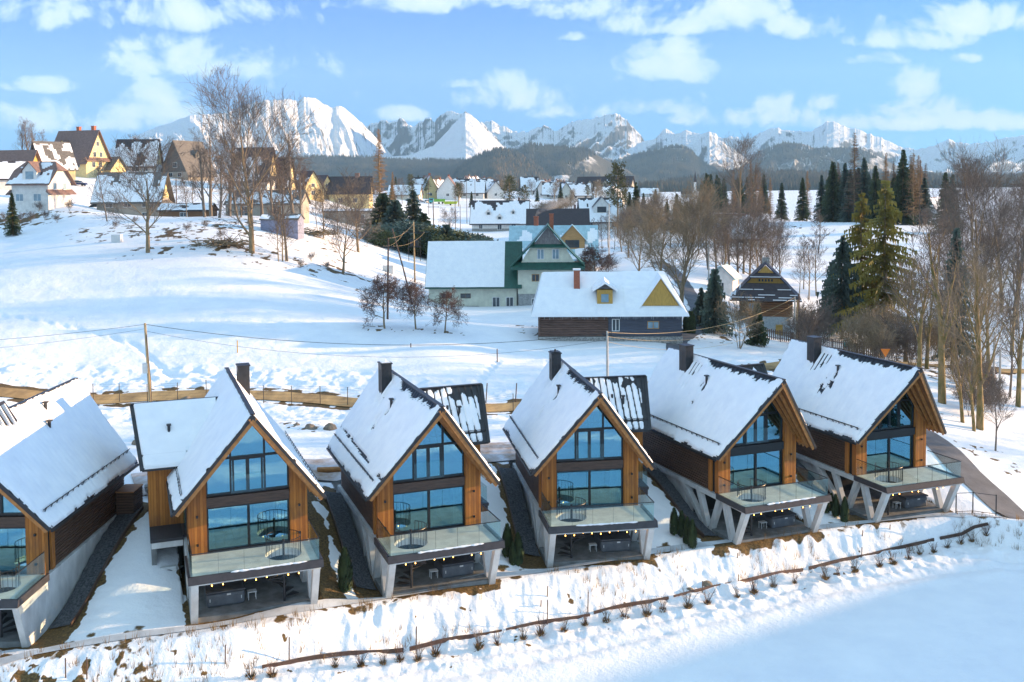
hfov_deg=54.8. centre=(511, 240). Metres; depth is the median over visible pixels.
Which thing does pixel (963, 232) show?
bare tree
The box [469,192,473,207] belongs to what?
village tree
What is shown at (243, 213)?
window
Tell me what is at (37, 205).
bare shrub
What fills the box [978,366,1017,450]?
bare tree
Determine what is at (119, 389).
wire fence
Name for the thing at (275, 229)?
power line
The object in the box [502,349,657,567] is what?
chalet
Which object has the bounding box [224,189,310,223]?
grey barn
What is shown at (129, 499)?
slatted box
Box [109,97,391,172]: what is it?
mountain
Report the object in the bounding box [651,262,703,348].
side road
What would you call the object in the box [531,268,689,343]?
log cottage
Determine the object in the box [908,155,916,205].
larch tree
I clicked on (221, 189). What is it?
bare tree
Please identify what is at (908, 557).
young shrub
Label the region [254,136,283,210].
bare tree
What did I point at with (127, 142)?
dark top house
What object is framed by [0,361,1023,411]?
road
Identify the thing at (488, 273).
green roof house
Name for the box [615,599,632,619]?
young shrub
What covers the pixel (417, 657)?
young shrub
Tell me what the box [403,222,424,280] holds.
transformer pole
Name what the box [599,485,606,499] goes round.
dining chair
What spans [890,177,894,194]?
spruce tree
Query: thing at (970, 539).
young shrub
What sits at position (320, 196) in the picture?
bare tree
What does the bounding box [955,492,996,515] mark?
railing
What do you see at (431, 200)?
truck
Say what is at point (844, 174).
spruce tree
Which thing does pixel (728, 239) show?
bare tree
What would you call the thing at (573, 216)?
long dark house
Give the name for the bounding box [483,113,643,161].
mountain
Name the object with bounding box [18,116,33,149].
bare tree
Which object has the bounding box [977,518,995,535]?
young shrub
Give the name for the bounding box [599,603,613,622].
young shrub
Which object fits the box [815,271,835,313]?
spruce tree
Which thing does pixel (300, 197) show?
bare tree
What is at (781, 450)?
sliding door
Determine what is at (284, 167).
bare tree
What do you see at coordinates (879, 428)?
gable window
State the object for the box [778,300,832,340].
bare shrub
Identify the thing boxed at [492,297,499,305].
window
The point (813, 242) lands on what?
slim tree
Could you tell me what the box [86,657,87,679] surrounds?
stake
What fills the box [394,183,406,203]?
village tree
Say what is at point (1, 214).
bare shrub
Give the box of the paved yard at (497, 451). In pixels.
[131,442,515,494]
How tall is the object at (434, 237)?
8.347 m
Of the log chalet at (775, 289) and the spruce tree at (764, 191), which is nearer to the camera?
the log chalet at (775, 289)
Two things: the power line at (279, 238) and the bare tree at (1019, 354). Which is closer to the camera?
the bare tree at (1019, 354)
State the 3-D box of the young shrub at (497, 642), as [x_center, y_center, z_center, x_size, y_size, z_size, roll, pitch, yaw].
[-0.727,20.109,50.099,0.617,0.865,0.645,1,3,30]
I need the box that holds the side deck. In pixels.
[148,512,182,564]
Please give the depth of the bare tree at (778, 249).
185.00 m
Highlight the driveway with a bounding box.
[926,429,1023,518]
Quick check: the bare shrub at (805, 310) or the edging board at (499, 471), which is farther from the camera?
the bare shrub at (805, 310)
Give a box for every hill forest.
[284,153,468,189]
[433,147,554,190]
[442,141,646,185]
[611,143,719,182]
[638,166,1023,191]
[744,141,1017,175]
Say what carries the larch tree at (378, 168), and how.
on the ground at (954, 612)
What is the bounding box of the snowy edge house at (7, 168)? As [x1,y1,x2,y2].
[0,161,24,189]
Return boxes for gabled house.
[296,171,326,201]
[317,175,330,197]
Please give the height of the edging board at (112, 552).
2.780 m
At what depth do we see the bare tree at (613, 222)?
241.95 m
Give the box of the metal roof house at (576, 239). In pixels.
[509,216,598,270]
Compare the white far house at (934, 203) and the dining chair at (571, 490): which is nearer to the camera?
the dining chair at (571, 490)
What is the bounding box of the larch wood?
[493,147,553,190]
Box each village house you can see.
[387,183,423,200]
[412,176,423,184]
[422,173,437,198]
[433,178,443,187]
[436,174,461,200]
[452,177,472,182]
[458,179,485,198]
[473,177,492,186]
[485,180,504,198]
[519,175,538,194]
[533,180,547,197]
[542,180,558,198]
[549,181,574,199]
[568,182,591,198]
[594,184,616,197]
[604,186,624,202]
[621,185,634,203]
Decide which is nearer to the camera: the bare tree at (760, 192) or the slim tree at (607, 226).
the slim tree at (607, 226)
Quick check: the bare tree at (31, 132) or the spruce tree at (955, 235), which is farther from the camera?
the bare tree at (31, 132)
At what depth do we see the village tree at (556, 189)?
567.33 m
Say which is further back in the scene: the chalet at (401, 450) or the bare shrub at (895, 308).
the bare shrub at (895, 308)
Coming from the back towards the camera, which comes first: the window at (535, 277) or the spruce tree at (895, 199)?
the spruce tree at (895, 199)
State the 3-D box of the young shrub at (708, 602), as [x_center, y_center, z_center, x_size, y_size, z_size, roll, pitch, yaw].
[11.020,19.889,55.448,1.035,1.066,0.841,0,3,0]
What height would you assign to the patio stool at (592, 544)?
0.420 m
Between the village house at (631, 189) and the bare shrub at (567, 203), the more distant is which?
the village house at (631, 189)
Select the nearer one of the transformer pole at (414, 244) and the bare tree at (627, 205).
the transformer pole at (414, 244)
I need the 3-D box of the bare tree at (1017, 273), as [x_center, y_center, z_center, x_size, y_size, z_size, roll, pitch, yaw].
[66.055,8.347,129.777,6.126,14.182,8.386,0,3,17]
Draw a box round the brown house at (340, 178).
[327,173,374,208]
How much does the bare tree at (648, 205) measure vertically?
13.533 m
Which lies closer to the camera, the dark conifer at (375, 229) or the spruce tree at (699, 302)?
the spruce tree at (699, 302)
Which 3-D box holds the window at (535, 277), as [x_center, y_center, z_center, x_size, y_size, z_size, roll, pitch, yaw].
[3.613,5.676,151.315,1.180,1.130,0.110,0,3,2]
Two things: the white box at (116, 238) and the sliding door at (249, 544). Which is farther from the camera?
the white box at (116, 238)
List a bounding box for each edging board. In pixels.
[70,506,143,626]
[322,488,355,588]
[497,465,515,535]
[643,467,703,537]
[796,469,813,487]
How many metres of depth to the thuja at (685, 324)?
126.34 m
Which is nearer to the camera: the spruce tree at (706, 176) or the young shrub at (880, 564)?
the young shrub at (880, 564)
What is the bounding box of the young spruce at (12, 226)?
[3,192,21,236]
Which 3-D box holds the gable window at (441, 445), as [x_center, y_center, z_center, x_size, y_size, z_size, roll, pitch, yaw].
[-4.667,11.151,54.873,4.180,4.250,0.150,-2,3,-21]
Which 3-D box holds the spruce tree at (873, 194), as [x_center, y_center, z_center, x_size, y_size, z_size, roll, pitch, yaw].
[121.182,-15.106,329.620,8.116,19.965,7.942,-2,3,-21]
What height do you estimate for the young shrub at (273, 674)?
1.190 m
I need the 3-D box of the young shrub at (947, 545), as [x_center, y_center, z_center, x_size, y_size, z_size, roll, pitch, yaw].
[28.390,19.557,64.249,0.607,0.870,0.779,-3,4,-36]
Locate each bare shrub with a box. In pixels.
[0,212,8,222]
[15,212,25,223]
[25,211,37,222]
[32,202,42,211]
[40,209,51,218]
[51,213,60,222]
[65,199,75,210]
[165,229,173,238]
[182,222,191,232]
[201,219,208,228]
[216,229,227,239]
[307,251,316,260]
[534,202,551,208]
[542,200,564,208]
[547,198,569,207]
[557,197,571,207]
[560,195,577,206]
[591,254,623,271]
[713,291,765,348]
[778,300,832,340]
[783,300,829,335]
[785,297,828,333]
[790,310,825,339]
[793,311,826,335]
[797,292,847,344]
[797,329,831,345]
[828,308,894,353]
[840,331,873,353]
[849,305,894,356]
[853,297,910,335]
[856,317,903,359]
[868,332,898,359]
[871,321,912,361]
[874,302,912,352]
[874,307,930,364]
[886,318,911,357]
[893,339,933,365]
[909,313,950,361]
[911,317,950,359]
[945,352,982,385]
[945,356,971,383]
[947,374,992,415]
[950,376,971,407]
[966,385,1003,414]
[971,363,1005,391]
[983,381,1007,407]
[985,382,1011,411]
[995,390,1018,412]
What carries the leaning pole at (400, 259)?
on the ground at (954, 612)
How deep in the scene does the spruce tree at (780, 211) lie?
399.31 m
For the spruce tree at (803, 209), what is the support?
on the ground at (954, 612)
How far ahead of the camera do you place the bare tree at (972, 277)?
134.22 m
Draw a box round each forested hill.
[454,145,634,180]
[621,146,682,163]
[748,142,1023,174]
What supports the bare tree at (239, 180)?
on the ground at (954, 612)
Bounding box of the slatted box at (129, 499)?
[115,484,142,515]
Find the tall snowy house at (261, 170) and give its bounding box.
[234,147,278,189]
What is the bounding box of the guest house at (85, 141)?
[54,126,111,177]
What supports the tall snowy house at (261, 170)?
on the ground at (954, 612)
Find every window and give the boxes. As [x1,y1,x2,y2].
[0,493,24,515]
[15,194,23,200]
[33,194,41,200]
[180,212,187,216]
[183,509,185,530]
[206,438,288,497]
[239,206,247,215]
[393,424,463,483]
[460,293,470,297]
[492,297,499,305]
[506,297,513,305]
[532,274,538,281]
[537,249,543,258]
[552,249,558,258]
[556,411,622,461]
[612,319,619,330]
[647,321,658,328]
[733,402,782,446]
[873,393,913,430]
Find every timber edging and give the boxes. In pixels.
[262,648,403,668]
[409,629,501,650]
[506,613,589,630]
[594,596,668,613]
[673,568,802,596]
[809,538,933,569]
[940,522,987,539]
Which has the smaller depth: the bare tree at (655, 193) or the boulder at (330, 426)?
the boulder at (330, 426)
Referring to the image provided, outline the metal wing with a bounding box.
[522,241,535,258]
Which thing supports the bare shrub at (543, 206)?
on the ground at (954, 612)
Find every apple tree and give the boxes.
[357,270,411,328]
[393,278,433,328]
[425,285,469,330]
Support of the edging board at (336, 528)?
on the ground at (954, 612)
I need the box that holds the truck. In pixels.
[429,198,444,203]
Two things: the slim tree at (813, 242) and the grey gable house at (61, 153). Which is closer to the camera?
the slim tree at (813, 242)
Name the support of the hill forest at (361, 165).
on the forested hill
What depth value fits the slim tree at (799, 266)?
185.68 m
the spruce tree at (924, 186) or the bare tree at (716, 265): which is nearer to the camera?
the bare tree at (716, 265)
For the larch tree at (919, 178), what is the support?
on the ground at (954, 612)
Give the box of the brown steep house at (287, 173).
[276,157,296,189]
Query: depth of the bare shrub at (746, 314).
119.94 m
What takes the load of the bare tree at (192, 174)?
on the ground at (954, 612)
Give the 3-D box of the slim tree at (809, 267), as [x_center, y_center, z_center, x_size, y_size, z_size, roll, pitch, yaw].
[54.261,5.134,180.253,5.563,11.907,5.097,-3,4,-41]
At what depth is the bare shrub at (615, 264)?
189.59 m
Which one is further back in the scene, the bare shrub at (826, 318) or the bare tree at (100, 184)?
the bare tree at (100, 184)
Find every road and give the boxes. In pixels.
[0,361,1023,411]
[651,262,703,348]
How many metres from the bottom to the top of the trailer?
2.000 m
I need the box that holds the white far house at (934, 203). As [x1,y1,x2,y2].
[928,197,940,217]
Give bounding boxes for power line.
[0,324,143,339]
[1,329,140,347]
[146,324,602,344]
[147,331,601,356]
[156,202,386,239]
[160,213,382,246]
[608,304,793,340]
[609,300,789,333]
[610,317,791,349]
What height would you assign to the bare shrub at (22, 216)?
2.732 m
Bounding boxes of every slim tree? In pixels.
[263,189,299,260]
[263,207,291,260]
[272,214,297,260]
[596,215,607,238]
[602,210,612,242]
[606,215,622,249]
[788,252,810,292]
[789,235,819,288]
[791,237,826,299]
[801,229,827,295]
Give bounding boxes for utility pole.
[142,323,151,401]
[602,331,611,375]
[792,297,797,338]
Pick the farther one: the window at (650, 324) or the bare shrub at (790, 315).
the bare shrub at (790, 315)
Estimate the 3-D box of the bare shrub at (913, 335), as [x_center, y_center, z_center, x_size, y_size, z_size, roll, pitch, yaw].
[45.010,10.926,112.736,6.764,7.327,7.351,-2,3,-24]
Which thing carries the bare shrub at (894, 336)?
on the ground at (954, 612)
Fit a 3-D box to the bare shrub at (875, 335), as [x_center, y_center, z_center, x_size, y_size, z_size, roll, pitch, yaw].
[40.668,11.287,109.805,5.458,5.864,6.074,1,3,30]
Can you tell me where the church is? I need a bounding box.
[681,173,697,197]
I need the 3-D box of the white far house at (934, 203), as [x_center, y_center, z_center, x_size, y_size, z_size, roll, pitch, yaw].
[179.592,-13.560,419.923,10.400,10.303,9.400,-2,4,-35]
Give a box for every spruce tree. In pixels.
[626,192,631,208]
[631,182,640,209]
[662,199,669,228]
[692,288,705,325]
[697,268,736,336]
[700,173,708,208]
[714,178,723,211]
[720,178,729,212]
[736,176,745,211]
[743,177,749,206]
[744,303,769,347]
[760,174,769,212]
[773,183,789,220]
[794,177,811,220]
[811,236,866,338]
[812,175,827,221]
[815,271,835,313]
[817,162,843,221]
[832,163,851,221]
[837,178,859,221]
[847,167,861,221]
[855,157,870,216]
[862,173,871,220]
[864,165,883,221]
[889,150,917,225]
[890,176,906,224]
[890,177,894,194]
[900,182,917,225]
[915,177,936,224]
[929,228,983,361]
[933,172,953,229]
[947,174,962,232]
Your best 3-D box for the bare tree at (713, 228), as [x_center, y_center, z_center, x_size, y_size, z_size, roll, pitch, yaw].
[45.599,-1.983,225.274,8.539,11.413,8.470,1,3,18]
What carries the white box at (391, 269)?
on the ground at (954, 612)
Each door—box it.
[0,527,26,574]
[207,499,289,553]
[393,485,464,535]
[556,468,622,509]
[730,449,782,491]
[776,325,782,335]
[867,435,913,473]
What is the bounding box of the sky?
[0,0,1023,150]
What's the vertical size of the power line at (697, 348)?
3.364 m
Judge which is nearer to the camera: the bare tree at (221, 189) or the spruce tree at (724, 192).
the bare tree at (221, 189)
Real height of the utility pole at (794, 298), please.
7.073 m
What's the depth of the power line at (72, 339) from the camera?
87.62 m
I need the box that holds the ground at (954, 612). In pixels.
[0,174,1023,681]
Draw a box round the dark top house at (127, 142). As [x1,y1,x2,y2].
[115,138,163,171]
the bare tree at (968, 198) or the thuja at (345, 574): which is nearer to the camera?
the thuja at (345, 574)
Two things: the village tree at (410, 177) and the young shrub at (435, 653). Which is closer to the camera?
the young shrub at (435, 653)
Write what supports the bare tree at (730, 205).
on the ground at (954, 612)
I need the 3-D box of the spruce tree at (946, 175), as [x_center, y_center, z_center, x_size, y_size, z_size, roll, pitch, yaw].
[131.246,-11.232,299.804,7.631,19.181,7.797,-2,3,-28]
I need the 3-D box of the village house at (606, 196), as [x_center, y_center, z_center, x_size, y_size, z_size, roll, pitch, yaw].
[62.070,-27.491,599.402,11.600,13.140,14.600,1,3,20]
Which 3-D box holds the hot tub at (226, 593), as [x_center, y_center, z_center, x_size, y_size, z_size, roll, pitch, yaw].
[-14.679,17.869,50.419,1.920,0.800,1.960,-2,3,-21]
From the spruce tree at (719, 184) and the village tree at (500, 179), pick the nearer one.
the spruce tree at (719, 184)
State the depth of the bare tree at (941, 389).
90.52 m
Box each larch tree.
[367,128,391,208]
[390,172,397,199]
[805,170,813,220]
[836,163,841,189]
[843,133,864,221]
[880,152,890,186]
[888,161,895,183]
[902,153,925,224]
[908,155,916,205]
[914,155,922,188]
[916,162,923,199]
[922,163,932,208]
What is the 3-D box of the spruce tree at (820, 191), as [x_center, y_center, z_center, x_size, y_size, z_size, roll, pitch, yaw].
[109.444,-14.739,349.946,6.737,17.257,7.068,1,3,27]
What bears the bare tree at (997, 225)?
on the ground at (954, 612)
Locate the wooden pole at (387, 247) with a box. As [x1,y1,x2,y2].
[383,238,393,318]
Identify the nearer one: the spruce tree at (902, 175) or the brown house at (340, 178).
the spruce tree at (902, 175)
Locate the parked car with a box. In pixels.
[74,180,87,185]
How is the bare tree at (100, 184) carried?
on the ground at (954, 612)
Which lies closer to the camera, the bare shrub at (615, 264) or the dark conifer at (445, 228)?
the bare shrub at (615, 264)
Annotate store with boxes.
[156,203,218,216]
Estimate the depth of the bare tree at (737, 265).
178.55 m
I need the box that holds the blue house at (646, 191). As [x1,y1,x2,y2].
[639,188,658,196]
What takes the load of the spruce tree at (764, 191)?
on the ground at (954, 612)
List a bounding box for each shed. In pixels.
[259,214,304,239]
[323,209,373,227]
[706,264,741,295]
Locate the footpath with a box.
[0,512,1004,664]
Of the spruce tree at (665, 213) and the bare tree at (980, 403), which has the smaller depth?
the bare tree at (980, 403)
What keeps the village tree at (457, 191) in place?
on the ground at (954, 612)
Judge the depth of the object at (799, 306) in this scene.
124.51 m
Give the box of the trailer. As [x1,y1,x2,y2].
[443,201,457,204]
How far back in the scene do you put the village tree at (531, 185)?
676.55 m
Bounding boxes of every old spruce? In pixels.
[829,193,899,336]
[831,180,926,342]
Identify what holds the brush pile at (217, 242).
on the ground at (954, 612)
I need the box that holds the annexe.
[104,157,128,171]
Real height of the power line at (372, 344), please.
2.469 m
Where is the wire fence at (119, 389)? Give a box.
[92,381,513,412]
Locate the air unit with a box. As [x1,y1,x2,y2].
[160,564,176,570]
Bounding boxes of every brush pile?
[185,232,260,250]
[304,227,341,239]
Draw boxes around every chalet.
[0,378,138,647]
[89,172,175,215]
[130,362,326,624]
[326,359,504,598]
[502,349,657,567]
[577,196,622,229]
[643,343,831,544]
[729,257,801,336]
[772,335,964,522]
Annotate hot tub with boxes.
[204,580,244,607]
[434,554,474,577]
[594,531,631,551]
[755,509,796,528]
[889,491,927,508]
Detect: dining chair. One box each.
[570,487,573,501]
[574,486,581,500]
[582,486,587,498]
[591,485,598,500]
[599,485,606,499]
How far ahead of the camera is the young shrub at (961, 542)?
64.87 m
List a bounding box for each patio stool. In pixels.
[247,589,256,599]
[429,568,437,578]
[589,543,596,551]
[758,520,766,528]
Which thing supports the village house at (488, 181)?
on the ground at (954, 612)
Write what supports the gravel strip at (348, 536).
on the ground at (954, 612)
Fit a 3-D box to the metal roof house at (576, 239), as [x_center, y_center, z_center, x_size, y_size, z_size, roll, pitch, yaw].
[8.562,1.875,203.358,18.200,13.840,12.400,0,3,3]
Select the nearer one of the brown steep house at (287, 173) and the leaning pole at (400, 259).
the leaning pole at (400, 259)
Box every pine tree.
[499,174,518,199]
[515,184,531,204]
[601,160,632,234]
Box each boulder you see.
[304,424,315,429]
[323,423,336,430]
[703,580,711,586]
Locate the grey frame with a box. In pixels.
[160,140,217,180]
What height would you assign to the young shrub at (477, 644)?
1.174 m
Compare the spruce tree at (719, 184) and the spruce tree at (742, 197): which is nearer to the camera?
the spruce tree at (719, 184)
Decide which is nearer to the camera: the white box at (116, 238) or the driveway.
the driveway
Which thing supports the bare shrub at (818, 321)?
on the ground at (954, 612)
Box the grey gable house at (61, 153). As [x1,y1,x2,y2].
[30,141,78,179]
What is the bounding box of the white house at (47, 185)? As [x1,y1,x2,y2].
[5,161,76,211]
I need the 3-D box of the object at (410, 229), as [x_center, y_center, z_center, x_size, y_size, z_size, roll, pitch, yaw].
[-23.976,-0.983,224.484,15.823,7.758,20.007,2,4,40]
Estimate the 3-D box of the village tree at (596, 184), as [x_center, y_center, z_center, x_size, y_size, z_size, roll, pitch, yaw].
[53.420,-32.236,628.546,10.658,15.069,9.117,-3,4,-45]
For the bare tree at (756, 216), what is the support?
on the ground at (954, 612)
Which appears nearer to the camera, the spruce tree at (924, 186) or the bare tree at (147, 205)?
the bare tree at (147, 205)
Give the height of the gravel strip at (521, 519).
2.722 m
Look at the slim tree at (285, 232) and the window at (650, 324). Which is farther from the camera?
the slim tree at (285, 232)
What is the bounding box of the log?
[317,466,340,472]
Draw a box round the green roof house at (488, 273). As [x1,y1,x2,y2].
[425,214,584,306]
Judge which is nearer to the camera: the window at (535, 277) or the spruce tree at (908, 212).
the window at (535, 277)
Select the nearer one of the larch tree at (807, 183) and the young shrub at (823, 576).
the young shrub at (823, 576)
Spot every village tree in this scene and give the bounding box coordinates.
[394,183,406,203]
[405,181,416,194]
[407,173,417,184]
[421,178,431,190]
[452,182,462,206]
[452,183,464,198]
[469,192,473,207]
[494,174,505,187]
[526,179,536,190]
[535,188,539,201]
[548,180,559,198]
[557,183,562,201]
[565,189,576,199]
[584,185,590,197]
[592,178,602,197]
[595,184,606,197]
[619,181,633,195]
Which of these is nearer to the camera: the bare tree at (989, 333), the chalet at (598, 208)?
the bare tree at (989, 333)
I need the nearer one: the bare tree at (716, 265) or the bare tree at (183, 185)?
the bare tree at (716, 265)
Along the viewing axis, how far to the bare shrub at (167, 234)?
153.41 m
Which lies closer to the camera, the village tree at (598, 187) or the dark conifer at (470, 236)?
the dark conifer at (470, 236)
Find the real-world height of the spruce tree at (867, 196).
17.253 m
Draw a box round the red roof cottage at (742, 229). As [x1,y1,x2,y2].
[717,213,763,246]
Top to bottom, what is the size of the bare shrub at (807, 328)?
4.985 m
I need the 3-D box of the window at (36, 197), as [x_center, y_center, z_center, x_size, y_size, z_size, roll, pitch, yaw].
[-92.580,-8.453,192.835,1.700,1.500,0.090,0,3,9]
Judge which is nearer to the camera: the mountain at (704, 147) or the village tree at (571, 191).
the village tree at (571, 191)
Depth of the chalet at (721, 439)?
64.24 m
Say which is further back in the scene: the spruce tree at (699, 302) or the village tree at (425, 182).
the village tree at (425, 182)
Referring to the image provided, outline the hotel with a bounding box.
[576,176,634,197]
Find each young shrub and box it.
[242,656,258,679]
[264,649,280,677]
[326,650,343,667]
[355,646,370,667]
[379,648,388,664]
[393,637,407,662]
[406,639,424,661]
[428,628,445,656]
[471,628,484,649]
[491,630,504,645]
[515,620,531,639]
[534,609,547,636]
[560,612,570,632]
[580,607,588,625]
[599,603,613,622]
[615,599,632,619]
[633,599,652,616]
[656,593,667,612]
[680,582,701,608]
[699,587,716,604]
[732,584,740,597]
[746,573,759,594]
[767,569,779,587]
[791,570,797,583]
[817,559,830,579]
[849,555,862,572]
[872,551,886,567]
[885,546,897,564]
[905,544,915,559]
[916,540,923,554]
[928,538,936,552]
[944,537,956,547]
[954,529,968,544]
[964,527,983,541]
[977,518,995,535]
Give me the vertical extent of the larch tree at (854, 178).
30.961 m
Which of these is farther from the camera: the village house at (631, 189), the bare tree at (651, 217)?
the village house at (631, 189)
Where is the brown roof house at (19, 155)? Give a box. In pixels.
[0,150,41,161]
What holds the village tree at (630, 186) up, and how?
on the ground at (954, 612)
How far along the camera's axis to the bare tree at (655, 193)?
317.65 m
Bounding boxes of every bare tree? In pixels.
[11,121,29,149]
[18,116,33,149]
[22,121,35,147]
[36,130,45,140]
[75,133,195,252]
[87,157,112,220]
[178,62,322,253]
[178,127,216,216]
[179,171,194,216]
[183,165,200,203]
[185,118,227,215]
[206,123,247,215]
[208,138,238,217]
[214,134,244,215]
[228,153,255,216]
[235,147,264,189]
[241,129,275,216]
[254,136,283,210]
[257,144,302,260]
[265,111,308,213]
[269,156,285,191]
[291,149,318,213]
[295,168,313,205]
[306,189,320,229]
[307,175,343,237]
[312,194,379,272]
[320,167,382,252]
[325,185,347,230]
[438,207,458,226]
[575,244,618,271]
[605,210,634,250]
[612,204,670,270]
[612,206,645,257]
[614,203,633,243]
[616,204,630,224]
[625,182,706,271]
[629,196,670,235]
[630,175,739,303]
[630,195,661,231]
[630,206,642,229]
[632,198,647,225]
[649,189,671,220]
[657,210,682,241]
[665,197,705,255]
[688,191,716,213]
[690,198,734,268]
[692,206,713,269]
[695,201,747,268]
[698,209,722,247]
[711,190,783,274]
[713,131,772,211]
[715,194,771,273]
[721,209,751,283]
[726,212,787,271]
[728,173,737,209]
[744,161,756,211]
[746,167,762,211]
[747,213,793,271]
[757,173,765,209]
[763,214,798,274]
[766,179,774,218]
[809,209,835,253]
[874,252,954,367]
[882,254,931,361]
[896,203,1004,403]
[897,259,934,328]
[901,268,957,368]
[915,266,1023,404]
[916,203,963,266]
[916,241,1023,430]
[917,251,1004,341]
[918,260,972,365]
[919,134,1023,322]
[921,214,992,292]
[925,183,967,229]
[928,324,987,422]
[931,275,975,357]
[943,262,1023,364]
[944,166,990,235]
[950,154,1023,310]
[951,342,993,431]
[965,218,1019,297]
[970,211,1003,261]
[974,279,1023,406]
[977,203,1018,265]
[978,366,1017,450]
[980,170,1023,329]
[984,201,1023,274]
[989,250,1023,354]
[992,288,1023,396]
[1000,168,1023,231]
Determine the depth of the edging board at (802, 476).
69.79 m
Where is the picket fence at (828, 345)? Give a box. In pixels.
[764,328,882,356]
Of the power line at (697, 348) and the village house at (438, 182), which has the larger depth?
the village house at (438, 182)
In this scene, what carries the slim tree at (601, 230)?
on the ground at (954, 612)
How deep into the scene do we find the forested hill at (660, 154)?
4982.94 m
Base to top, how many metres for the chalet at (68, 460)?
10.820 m
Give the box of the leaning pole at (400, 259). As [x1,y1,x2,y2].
[392,228,410,298]
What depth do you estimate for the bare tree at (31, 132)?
328.37 m
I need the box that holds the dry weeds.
[0,508,1023,681]
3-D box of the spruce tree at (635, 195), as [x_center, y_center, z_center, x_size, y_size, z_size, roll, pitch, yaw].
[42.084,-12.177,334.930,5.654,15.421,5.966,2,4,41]
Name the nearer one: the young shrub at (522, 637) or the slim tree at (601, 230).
the young shrub at (522, 637)
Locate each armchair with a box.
[221,517,236,542]
[235,511,250,538]
[430,497,441,522]
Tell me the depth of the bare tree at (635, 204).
292.73 m
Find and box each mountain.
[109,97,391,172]
[365,111,504,155]
[382,113,503,159]
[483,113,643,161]
[627,121,1023,172]
[685,131,748,171]
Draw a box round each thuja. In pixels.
[336,546,352,592]
[501,523,513,557]
[508,542,516,565]
[514,531,524,565]
[669,507,678,535]
[677,510,684,537]
[682,310,689,332]
[682,516,689,543]
[686,518,697,548]
[688,310,692,332]
[690,310,696,332]
[824,492,830,512]
[831,493,840,517]
[840,496,849,521]
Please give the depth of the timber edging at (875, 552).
62.84 m
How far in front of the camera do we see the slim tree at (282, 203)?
145.91 m
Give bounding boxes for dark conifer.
[358,225,397,239]
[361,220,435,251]
[364,193,390,227]
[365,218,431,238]
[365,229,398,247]
[380,200,407,227]
[394,224,467,256]
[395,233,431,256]
[404,190,422,223]
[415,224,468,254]
[417,213,431,225]
[424,230,492,254]
[438,224,456,240]
[456,232,498,240]
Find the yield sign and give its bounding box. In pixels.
[881,349,889,359]
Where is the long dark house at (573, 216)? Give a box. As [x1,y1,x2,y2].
[526,205,589,225]
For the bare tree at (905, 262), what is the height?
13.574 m
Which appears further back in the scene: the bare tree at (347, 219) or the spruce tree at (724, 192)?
the spruce tree at (724, 192)
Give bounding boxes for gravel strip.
[49,509,138,628]
[324,491,376,589]
[499,467,539,555]
[643,465,717,535]
[796,459,855,514]
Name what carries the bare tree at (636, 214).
on the ground at (954, 612)
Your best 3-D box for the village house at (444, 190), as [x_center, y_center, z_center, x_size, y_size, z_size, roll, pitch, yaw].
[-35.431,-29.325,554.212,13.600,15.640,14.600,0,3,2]
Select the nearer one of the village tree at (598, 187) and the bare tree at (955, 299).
the bare tree at (955, 299)
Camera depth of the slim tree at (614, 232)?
250.38 m
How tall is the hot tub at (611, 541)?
0.800 m
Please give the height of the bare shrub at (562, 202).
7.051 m
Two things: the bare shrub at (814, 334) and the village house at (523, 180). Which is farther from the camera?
the village house at (523, 180)
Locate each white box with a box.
[111,234,122,242]
[383,265,393,273]
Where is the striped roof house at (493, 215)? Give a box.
[469,198,529,231]
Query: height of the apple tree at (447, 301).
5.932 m
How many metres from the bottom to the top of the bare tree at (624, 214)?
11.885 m
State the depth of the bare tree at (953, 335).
107.87 m
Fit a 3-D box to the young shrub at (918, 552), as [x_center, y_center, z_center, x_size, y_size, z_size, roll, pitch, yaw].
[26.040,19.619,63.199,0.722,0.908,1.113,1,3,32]

